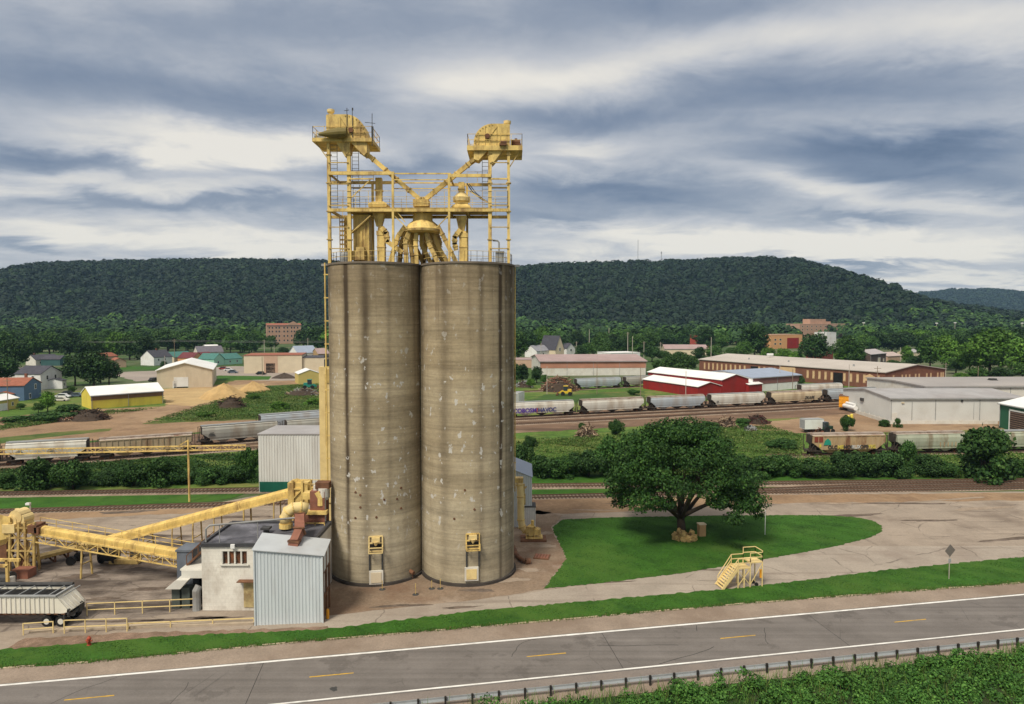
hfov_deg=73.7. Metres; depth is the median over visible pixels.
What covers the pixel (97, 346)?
tree
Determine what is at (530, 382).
tree
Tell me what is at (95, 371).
tree
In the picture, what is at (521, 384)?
brush heap
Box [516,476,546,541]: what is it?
blower duct
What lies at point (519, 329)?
tree
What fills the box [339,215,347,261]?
caged ladder
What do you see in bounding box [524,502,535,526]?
hut
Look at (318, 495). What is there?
equipment deck
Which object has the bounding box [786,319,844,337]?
hospital
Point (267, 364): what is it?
door
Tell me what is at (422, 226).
grain distributor
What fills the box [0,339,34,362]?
tree
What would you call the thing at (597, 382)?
hopper car
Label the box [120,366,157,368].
grass patch
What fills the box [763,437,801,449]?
bush
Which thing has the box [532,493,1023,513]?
brown strip
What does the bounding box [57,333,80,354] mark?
tree
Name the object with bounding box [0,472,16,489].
bush
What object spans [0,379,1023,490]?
field
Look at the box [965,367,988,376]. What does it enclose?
tree
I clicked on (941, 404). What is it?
warehouse
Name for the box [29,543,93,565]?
old conveyor
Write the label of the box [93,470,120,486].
bush
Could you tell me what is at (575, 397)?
yard grass
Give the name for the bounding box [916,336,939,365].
tree
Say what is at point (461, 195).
surge hopper
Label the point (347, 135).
bucket elevator
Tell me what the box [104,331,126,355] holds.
tree
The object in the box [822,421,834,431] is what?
truck cab
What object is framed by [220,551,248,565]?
window
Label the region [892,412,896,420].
door
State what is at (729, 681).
tall grass
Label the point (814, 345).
tree
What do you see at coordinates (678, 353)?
tree
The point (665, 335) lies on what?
tree
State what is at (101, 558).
cable drum
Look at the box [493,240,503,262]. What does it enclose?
control cabinet
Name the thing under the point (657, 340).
tree
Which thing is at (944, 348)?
tree
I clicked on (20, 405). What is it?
tree
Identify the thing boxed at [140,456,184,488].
bush
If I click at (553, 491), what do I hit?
lawn by tracks
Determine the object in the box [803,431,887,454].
hopper car
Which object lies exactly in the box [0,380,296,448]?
dirt lot
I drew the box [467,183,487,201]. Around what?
hose
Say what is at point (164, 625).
kerb
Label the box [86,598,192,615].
guard rail
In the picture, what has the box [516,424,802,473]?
weeds
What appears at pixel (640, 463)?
shade tree
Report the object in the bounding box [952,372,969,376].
tree
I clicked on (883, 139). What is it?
sky
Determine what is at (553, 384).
timber heap
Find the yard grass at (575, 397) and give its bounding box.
[526,391,644,401]
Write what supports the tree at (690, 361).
on the ground at (80, 383)
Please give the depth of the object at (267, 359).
374.10 m
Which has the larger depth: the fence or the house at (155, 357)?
the house at (155, 357)
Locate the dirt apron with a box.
[324,510,565,614]
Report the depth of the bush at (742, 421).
184.97 m
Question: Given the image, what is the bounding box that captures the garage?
[0,393,19,410]
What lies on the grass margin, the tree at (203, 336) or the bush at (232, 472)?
the bush at (232, 472)
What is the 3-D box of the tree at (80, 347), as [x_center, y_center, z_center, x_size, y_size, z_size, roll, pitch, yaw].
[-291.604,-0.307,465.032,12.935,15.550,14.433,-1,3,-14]
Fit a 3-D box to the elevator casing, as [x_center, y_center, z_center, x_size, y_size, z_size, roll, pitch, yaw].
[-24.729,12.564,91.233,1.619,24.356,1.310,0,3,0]
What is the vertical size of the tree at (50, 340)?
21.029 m
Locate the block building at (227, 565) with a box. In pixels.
[200,517,331,609]
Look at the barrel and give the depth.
74.01 m
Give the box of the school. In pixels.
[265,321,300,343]
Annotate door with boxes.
[0,403,7,410]
[174,377,187,386]
[236,579,253,606]
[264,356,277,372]
[266,363,274,372]
[700,526,705,535]
[780,367,794,372]
[787,338,798,348]
[833,372,842,383]
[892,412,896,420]
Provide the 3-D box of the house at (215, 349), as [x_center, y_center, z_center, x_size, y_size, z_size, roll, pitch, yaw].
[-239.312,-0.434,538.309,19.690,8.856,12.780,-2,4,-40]
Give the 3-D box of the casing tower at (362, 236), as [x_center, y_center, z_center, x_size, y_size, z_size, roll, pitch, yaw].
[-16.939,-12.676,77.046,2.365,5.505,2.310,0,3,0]
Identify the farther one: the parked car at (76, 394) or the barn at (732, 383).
the barn at (732, 383)
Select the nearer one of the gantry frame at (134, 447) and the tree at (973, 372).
the gantry frame at (134, 447)
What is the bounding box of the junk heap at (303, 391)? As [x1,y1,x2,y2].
[283,387,318,396]
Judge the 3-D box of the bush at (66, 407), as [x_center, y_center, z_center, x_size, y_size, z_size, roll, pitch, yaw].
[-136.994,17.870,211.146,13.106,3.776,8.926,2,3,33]
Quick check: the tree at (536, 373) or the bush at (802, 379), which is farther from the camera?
the tree at (536, 373)
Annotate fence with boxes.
[855,410,997,423]
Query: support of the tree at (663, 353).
on the ground at (80, 383)
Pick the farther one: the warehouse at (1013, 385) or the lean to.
the lean to
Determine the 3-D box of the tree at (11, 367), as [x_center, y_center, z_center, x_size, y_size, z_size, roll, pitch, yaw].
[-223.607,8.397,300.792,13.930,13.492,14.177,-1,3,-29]
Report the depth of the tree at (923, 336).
539.51 m
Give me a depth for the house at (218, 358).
437.80 m
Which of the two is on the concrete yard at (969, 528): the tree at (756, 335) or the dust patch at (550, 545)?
the dust patch at (550, 545)
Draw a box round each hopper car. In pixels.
[1,437,93,463]
[94,432,197,458]
[196,420,279,444]
[258,410,318,424]
[282,417,318,424]
[516,399,575,416]
[572,377,621,388]
[577,396,645,413]
[621,375,650,386]
[645,394,706,410]
[707,392,765,406]
[764,389,822,404]
[795,382,843,390]
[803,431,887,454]
[820,387,875,401]
[885,430,964,452]
[1001,429,1023,448]
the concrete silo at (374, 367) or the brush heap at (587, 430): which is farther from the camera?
the brush heap at (587, 430)
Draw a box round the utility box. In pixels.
[697,522,706,536]
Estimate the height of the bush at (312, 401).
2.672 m
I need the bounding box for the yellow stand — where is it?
[0,558,20,581]
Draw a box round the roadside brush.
[477,642,1023,703]
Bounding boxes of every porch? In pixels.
[0,391,14,394]
[48,378,66,388]
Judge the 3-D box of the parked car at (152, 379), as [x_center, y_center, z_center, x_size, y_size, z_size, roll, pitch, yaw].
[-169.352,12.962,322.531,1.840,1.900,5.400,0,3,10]
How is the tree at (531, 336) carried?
on the ground at (80, 383)
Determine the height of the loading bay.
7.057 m
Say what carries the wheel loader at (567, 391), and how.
on the yard grass at (575, 397)
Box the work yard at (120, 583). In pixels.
[0,531,215,631]
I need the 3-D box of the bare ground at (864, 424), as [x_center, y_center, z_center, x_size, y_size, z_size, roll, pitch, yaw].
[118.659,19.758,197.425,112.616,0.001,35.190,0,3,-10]
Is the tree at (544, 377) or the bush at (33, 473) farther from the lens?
the tree at (544, 377)
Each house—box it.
[0,373,41,400]
[14,365,62,389]
[26,353,55,365]
[40,355,65,365]
[96,352,117,358]
[140,348,172,365]
[169,351,187,362]
[177,352,200,360]
[193,346,223,353]
[198,353,224,364]
[221,353,241,364]
[288,345,314,354]
[312,348,328,358]
[525,345,548,356]
[563,343,574,353]
[806,351,832,358]
[853,349,886,361]
[885,352,901,361]
[897,349,919,355]
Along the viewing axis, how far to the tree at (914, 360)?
420.14 m
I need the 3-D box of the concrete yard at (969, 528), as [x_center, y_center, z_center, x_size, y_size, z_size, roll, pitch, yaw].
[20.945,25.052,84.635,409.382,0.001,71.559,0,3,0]
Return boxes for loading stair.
[715,546,762,589]
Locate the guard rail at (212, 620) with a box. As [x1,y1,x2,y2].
[128,618,253,628]
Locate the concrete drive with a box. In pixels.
[324,546,1023,627]
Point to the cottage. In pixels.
(121, 362)
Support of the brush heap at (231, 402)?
on the grass bank
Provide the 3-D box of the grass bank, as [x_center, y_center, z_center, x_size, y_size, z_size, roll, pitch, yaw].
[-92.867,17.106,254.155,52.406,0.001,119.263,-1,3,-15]
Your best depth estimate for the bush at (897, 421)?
183.91 m
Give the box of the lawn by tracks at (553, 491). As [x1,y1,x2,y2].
[532,479,828,493]
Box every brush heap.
[53,416,72,421]
[71,408,112,421]
[216,394,246,408]
[516,379,533,387]
[574,422,599,437]
[714,415,739,427]
[746,413,771,424]
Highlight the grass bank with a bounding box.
[143,384,318,423]
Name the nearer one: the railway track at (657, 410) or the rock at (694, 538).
the rock at (694, 538)
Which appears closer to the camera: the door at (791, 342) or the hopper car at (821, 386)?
the hopper car at (821, 386)
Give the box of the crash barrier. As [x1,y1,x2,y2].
[377,637,1023,703]
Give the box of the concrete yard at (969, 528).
[0,491,1023,649]
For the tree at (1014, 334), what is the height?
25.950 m
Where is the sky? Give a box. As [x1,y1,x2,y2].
[0,0,1023,292]
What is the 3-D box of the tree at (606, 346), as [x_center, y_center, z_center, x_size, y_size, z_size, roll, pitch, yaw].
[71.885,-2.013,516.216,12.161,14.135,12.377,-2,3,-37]
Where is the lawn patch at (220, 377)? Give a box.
[218,375,270,380]
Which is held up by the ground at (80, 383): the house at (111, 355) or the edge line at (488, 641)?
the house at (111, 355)
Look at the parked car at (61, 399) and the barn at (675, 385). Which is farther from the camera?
the barn at (675, 385)
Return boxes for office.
[766,334,802,348]
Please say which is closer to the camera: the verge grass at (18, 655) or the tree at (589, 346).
the verge grass at (18, 655)
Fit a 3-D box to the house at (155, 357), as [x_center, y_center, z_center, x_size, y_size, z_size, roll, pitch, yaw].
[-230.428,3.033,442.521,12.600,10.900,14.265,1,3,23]
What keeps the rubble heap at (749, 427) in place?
on the field
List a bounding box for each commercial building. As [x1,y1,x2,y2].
[243,352,306,372]
[302,355,327,371]
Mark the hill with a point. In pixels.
(704, 283)
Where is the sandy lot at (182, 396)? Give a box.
[163,383,267,405]
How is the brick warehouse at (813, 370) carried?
on the ground at (80, 383)
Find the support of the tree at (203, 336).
on the ground at (80, 383)
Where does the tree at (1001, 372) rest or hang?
on the ground at (80, 383)
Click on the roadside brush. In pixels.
(954, 660)
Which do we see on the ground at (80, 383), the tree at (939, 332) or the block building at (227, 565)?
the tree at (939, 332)
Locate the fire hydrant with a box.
[85,636,92,645]
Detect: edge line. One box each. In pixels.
[0,594,1023,685]
[275,629,1023,703]
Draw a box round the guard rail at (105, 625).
[63,618,127,633]
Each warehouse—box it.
[81,382,163,408]
[155,358,216,388]
[530,354,647,375]
[661,344,706,355]
[698,353,945,386]
[710,368,801,390]
[842,388,1021,420]
[865,377,1023,396]
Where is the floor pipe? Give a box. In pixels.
[514,545,530,564]
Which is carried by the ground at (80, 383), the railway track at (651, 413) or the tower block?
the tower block
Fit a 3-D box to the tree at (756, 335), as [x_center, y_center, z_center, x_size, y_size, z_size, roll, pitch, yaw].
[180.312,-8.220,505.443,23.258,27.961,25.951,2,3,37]
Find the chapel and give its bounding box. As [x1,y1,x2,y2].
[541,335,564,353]
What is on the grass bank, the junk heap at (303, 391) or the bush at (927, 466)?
the junk heap at (303, 391)
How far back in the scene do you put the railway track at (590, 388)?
287.55 m
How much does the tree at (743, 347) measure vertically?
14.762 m
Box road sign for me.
[945,544,954,578]
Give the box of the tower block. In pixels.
[814,332,835,348]
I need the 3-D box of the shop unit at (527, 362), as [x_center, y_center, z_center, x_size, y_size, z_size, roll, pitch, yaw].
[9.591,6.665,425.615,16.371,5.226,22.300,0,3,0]
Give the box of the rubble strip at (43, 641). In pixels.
[9,626,327,648]
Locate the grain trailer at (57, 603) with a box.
[0,582,85,626]
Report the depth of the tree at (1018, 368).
326.15 m
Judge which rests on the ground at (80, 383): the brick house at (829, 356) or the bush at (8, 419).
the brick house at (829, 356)
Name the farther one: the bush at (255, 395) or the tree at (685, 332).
the tree at (685, 332)
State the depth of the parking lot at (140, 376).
363.56 m
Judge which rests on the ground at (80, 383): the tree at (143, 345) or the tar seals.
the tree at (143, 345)
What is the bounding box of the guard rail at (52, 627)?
[22,621,53,634]
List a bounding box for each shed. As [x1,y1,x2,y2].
[252,533,330,625]
[294,368,318,383]
[514,458,532,526]
[997,397,1023,428]
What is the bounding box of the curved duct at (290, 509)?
[279,501,308,529]
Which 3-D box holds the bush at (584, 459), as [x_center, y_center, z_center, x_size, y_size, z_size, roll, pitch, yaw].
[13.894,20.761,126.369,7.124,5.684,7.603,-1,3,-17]
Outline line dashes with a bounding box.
[65,619,925,699]
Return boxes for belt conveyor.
[27,517,194,578]
[95,478,313,547]
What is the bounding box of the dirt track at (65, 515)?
[0,498,248,519]
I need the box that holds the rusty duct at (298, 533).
[287,512,305,553]
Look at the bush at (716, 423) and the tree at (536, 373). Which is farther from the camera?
the tree at (536, 373)
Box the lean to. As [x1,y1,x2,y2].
[746,380,762,391]
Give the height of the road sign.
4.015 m
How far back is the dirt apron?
73.76 m
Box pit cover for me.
[533,553,550,559]
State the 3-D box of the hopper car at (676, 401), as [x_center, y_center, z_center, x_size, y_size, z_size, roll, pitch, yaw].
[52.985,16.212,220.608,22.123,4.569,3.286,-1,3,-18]
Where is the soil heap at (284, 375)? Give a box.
[272,372,294,378]
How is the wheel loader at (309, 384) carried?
on the grass bank
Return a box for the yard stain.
[59,502,1023,621]
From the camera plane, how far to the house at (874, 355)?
454.30 m
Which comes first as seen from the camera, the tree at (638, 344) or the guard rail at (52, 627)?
the guard rail at (52, 627)
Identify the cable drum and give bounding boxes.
[97,547,120,563]
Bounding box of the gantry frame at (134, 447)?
[0,439,245,501]
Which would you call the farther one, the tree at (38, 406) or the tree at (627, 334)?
the tree at (627, 334)
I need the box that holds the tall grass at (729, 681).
[395,637,1023,703]
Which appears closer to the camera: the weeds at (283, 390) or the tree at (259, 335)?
the weeds at (283, 390)
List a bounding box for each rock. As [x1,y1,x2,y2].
[674,535,680,541]
[679,530,685,537]
[686,534,692,542]
[691,534,697,541]
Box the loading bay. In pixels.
[166,531,213,611]
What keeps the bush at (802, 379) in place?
on the field
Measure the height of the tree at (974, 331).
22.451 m
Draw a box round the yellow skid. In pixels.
[109,556,141,563]
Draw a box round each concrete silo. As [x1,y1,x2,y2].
[324,250,421,586]
[420,250,515,586]
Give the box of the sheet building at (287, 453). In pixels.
[257,425,319,491]
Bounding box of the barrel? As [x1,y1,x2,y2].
[10,576,15,581]
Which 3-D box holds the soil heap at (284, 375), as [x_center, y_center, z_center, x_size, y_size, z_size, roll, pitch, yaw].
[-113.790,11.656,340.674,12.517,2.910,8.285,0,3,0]
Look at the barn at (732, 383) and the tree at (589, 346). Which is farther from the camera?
the tree at (589, 346)
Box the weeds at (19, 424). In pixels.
[0,407,158,429]
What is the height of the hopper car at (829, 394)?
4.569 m
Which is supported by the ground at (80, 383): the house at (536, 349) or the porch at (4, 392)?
the house at (536, 349)
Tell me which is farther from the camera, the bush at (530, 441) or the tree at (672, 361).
the tree at (672, 361)
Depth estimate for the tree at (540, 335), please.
608.68 m
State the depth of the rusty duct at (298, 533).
67.38 m
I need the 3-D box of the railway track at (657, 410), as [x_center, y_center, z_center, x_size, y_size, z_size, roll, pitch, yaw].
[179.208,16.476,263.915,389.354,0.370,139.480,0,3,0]
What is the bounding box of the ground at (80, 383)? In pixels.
[16,339,1023,702]
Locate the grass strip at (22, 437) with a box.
[0,428,111,442]
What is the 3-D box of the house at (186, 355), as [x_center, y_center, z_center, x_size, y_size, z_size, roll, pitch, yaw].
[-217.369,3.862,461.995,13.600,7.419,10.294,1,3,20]
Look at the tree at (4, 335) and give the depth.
471.74 m
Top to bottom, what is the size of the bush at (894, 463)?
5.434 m
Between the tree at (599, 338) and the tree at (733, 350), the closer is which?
the tree at (733, 350)
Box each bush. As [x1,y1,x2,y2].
[0,415,31,423]
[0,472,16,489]
[11,456,55,490]
[28,411,75,420]
[46,458,93,488]
[47,403,87,412]
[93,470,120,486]
[115,463,148,486]
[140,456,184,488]
[171,470,196,484]
[194,466,228,485]
[195,411,215,417]
[220,464,251,481]
[234,447,258,479]
[245,393,261,398]
[269,400,289,409]
[303,398,318,404]
[516,443,535,461]
[522,435,538,447]
[529,454,559,478]
[549,454,579,479]
[568,448,608,475]
[591,433,624,475]
[608,419,625,436]
[617,429,642,449]
[627,389,639,394]
[704,420,721,429]
[727,453,755,475]
[736,417,750,426]
[744,455,780,480]
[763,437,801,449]
[769,454,803,478]
[791,457,835,475]
[798,376,804,383]
[824,451,856,477]
[840,414,854,430]
[842,450,885,477]
[877,450,914,478]
[878,420,890,426]
[892,418,902,427]
[898,439,917,472]
[910,452,943,476]
[937,461,963,475]
[952,423,1019,484]
[1003,457,1023,479]
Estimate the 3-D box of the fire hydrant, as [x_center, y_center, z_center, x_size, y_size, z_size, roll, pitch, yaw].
[-37.707,25.735,60.821,0.560,0.890,0.445,0,3,0]
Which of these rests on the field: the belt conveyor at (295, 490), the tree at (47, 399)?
the tree at (47, 399)
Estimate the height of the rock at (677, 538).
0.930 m
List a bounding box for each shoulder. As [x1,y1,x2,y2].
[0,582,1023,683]
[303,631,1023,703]
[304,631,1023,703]
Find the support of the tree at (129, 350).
on the ground at (80, 383)
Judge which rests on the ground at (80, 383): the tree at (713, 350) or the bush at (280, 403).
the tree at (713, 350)
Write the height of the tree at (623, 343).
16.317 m
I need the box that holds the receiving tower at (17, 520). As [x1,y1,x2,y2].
[0,507,47,578]
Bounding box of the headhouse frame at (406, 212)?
[328,145,508,261]
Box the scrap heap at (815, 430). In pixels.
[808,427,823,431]
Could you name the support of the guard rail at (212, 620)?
on the concrete yard at (969, 528)
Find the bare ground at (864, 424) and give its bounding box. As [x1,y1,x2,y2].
[750,413,1003,432]
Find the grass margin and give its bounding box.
[13,469,1002,487]
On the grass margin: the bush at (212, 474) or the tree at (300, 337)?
the bush at (212, 474)
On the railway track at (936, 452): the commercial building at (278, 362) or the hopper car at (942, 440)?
the hopper car at (942, 440)
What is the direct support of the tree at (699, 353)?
on the ground at (80, 383)
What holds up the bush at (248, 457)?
on the grass margin
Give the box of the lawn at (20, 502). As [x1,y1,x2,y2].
[0,487,241,508]
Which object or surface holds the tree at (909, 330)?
on the ground at (80, 383)
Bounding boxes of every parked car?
[54,397,69,400]
[55,393,70,397]
[69,392,80,396]
[148,377,156,381]
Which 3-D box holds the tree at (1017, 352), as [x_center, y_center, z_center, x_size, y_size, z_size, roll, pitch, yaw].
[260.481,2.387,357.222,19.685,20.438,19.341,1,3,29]
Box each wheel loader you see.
[303,379,318,388]
[556,386,571,395]
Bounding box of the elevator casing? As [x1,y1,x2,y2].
[319,355,330,520]
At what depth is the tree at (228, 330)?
661.73 m
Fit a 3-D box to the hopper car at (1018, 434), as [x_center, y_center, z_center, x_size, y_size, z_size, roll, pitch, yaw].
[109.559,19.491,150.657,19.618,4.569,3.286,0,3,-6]
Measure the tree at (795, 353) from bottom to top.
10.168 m
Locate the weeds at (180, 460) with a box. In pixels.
[0,450,258,486]
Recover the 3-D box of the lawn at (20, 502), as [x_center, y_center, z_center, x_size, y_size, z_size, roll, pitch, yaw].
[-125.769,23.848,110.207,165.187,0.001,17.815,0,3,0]
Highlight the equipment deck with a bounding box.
[302,480,331,525]
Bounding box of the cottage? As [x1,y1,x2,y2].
[112,357,125,366]
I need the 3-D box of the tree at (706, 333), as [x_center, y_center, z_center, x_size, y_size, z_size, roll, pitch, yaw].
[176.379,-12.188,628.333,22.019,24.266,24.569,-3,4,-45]
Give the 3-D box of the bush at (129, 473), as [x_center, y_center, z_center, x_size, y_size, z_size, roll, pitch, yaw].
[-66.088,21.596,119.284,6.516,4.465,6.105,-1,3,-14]
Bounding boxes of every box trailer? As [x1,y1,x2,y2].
[516,391,524,400]
[800,418,823,431]
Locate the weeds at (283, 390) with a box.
[146,382,318,422]
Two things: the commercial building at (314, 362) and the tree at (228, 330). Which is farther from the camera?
the tree at (228, 330)
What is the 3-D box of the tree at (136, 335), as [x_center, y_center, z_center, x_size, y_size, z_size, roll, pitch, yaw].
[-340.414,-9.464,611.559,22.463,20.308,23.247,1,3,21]
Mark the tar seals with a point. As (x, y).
(512, 654)
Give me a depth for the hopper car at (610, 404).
211.22 m
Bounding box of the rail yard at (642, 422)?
[0,395,854,468]
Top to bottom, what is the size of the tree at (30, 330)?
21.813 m
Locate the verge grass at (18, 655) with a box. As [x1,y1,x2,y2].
[0,557,1023,667]
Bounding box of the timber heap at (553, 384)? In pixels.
[538,374,579,391]
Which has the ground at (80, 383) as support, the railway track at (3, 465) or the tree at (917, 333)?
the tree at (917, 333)
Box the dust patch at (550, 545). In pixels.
[85,497,1012,606]
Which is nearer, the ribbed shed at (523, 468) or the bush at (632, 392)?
the ribbed shed at (523, 468)
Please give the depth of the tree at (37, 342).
501.94 m
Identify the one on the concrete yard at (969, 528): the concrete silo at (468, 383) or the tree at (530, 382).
the concrete silo at (468, 383)
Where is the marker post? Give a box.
[326,609,328,618]
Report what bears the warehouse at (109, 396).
on the field
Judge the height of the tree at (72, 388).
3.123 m
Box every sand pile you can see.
[198,383,247,399]
[239,381,269,392]
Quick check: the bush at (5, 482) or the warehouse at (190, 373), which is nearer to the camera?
the bush at (5, 482)
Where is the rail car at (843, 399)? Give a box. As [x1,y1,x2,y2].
[839,394,848,409]
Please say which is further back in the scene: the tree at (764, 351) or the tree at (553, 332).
the tree at (553, 332)
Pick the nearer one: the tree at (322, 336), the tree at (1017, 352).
the tree at (1017, 352)
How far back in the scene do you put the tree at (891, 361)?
398.98 m
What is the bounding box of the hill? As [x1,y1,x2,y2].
[4,266,905,338]
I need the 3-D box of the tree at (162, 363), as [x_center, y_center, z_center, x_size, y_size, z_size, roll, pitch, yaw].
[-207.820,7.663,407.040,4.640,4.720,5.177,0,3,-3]
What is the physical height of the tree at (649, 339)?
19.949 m
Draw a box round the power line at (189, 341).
[86,340,302,342]
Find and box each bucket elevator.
[312,108,421,262]
[422,120,522,263]
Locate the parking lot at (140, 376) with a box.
[111,366,294,380]
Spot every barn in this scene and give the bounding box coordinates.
[643,375,722,396]
[647,367,749,392]
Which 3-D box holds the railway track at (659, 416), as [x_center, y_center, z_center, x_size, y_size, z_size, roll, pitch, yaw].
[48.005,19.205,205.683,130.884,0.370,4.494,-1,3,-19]
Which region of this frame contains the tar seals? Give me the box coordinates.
[51,616,849,703]
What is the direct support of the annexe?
on the ground at (80, 383)
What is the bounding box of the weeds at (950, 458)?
[800,451,1023,477]
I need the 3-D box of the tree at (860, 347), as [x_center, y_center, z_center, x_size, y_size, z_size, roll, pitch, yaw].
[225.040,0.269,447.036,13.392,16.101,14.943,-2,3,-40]
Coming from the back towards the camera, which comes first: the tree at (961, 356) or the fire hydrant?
the tree at (961, 356)
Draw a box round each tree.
[0,331,13,352]
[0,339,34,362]
[0,356,21,377]
[9,331,32,343]
[15,403,26,409]
[16,328,36,337]
[20,333,43,354]
[30,402,45,412]
[37,331,62,353]
[38,391,56,410]
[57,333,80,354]
[59,354,91,385]
[67,386,76,391]
[73,340,92,355]
[74,349,112,385]
[86,336,107,352]
[98,331,112,343]
[102,359,122,384]
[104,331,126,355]
[118,335,138,359]
[124,330,142,338]
[132,335,159,359]
[149,329,181,350]
[150,328,162,348]
[160,361,167,366]
[171,332,198,351]
[194,328,211,345]
[206,330,230,346]
[220,333,239,352]
[221,327,234,349]
[233,329,249,351]
[239,338,258,353]
[246,334,260,351]
[250,329,265,351]
[263,335,278,351]
[277,347,288,352]
[293,329,309,345]
[304,326,323,346]
[309,334,324,347]
[318,329,328,346]
[516,327,526,334]
[516,331,529,357]
[516,364,521,379]
[519,363,528,379]
[524,331,536,346]
[525,378,535,387]
[531,366,542,382]
[534,325,549,343]
[536,331,550,344]
[539,330,557,342]
[540,374,547,381]
[561,337,572,344]
[568,330,584,345]
[575,345,588,353]
[583,342,596,353]
[592,331,609,351]
[600,340,615,351]
[601,415,771,531]
[606,329,624,335]
[607,333,623,347]
[613,337,629,350]
[620,332,636,347]
[623,333,633,349]
[628,333,647,352]
[630,328,639,333]
[639,327,653,333]
[641,331,656,346]
[643,345,660,361]
[644,334,660,345]
[649,331,661,345]
[651,360,660,368]
[657,350,671,358]
[658,328,672,345]
[659,354,682,367]
[672,351,687,357]
[675,327,692,343]
[680,354,698,368]
[689,326,715,346]
[691,346,705,358]
[704,345,723,356]
[713,331,729,351]
[724,347,738,353]
[735,340,754,353]
[739,322,770,354]
[760,347,776,355]
[774,348,791,356]
[788,351,804,357]
[798,332,834,358]
[829,334,858,360]
[833,349,846,359]
[851,340,866,360]
[852,332,867,340]
[857,333,867,340]
[861,335,880,348]
[863,330,889,348]
[877,326,894,333]
[881,333,902,351]
[887,360,899,362]
[892,331,918,347]
[898,328,915,334]
[900,345,913,360]
[905,356,923,363]
[913,329,933,346]
[914,332,934,349]
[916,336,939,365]
[929,328,946,331]
[931,334,959,369]
[933,328,946,336]
[941,329,957,334]
[942,357,968,372]
[950,332,970,348]
[951,330,971,337]
[951,343,980,371]
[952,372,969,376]
[958,327,1017,376]
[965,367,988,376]
[967,328,982,338]
[987,366,1014,376]
[992,325,1021,341]
[1000,337,1023,369]
[1010,362,1023,376]
[1011,328,1023,337]
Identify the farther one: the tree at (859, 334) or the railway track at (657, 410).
the tree at (859, 334)
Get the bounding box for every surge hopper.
[369,178,403,260]
[451,182,470,260]
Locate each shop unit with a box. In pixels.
[516,358,531,367]
[597,351,639,355]
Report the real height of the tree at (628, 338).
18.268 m
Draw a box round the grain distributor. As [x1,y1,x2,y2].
[388,197,457,263]
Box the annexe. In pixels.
[690,334,707,346]
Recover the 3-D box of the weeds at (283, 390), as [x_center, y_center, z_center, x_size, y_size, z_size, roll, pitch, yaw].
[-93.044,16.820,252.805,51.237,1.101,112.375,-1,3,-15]
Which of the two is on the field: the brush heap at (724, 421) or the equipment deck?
the brush heap at (724, 421)
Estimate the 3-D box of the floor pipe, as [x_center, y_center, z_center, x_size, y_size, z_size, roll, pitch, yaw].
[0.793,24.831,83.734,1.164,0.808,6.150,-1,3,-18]
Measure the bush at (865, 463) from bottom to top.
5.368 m
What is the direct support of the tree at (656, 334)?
on the ground at (80, 383)
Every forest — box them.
[0,255,1023,329]
[917,287,1023,310]
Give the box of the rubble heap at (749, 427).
[744,425,756,430]
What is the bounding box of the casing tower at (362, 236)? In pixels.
[352,214,371,260]
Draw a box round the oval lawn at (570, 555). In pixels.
[545,515,882,587]
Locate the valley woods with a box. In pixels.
[0,300,1023,344]
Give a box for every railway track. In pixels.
[0,446,257,467]
[0,478,1023,497]
[0,485,1023,513]
[1,439,257,460]
[516,400,838,418]
[516,403,838,420]
[516,406,839,425]
[525,385,642,391]
[758,481,1023,491]
[766,449,1023,457]
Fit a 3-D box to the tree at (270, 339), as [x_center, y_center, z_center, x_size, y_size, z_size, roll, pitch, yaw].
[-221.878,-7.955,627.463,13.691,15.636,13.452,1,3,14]
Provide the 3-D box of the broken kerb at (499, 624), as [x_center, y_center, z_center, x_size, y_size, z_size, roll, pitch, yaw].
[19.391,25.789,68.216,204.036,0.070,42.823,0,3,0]
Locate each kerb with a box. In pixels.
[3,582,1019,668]
[29,621,253,632]
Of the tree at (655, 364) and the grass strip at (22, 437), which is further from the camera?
the tree at (655, 364)
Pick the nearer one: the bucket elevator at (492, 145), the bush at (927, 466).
the bucket elevator at (492, 145)
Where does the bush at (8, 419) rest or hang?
on the dirt lot at (124, 423)
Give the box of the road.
[0,593,1023,703]
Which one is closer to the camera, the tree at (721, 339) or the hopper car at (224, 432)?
the hopper car at (224, 432)
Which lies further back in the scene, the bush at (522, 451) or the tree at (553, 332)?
the tree at (553, 332)
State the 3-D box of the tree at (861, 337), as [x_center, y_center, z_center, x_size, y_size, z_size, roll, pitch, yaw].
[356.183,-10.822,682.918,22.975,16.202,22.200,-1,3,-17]

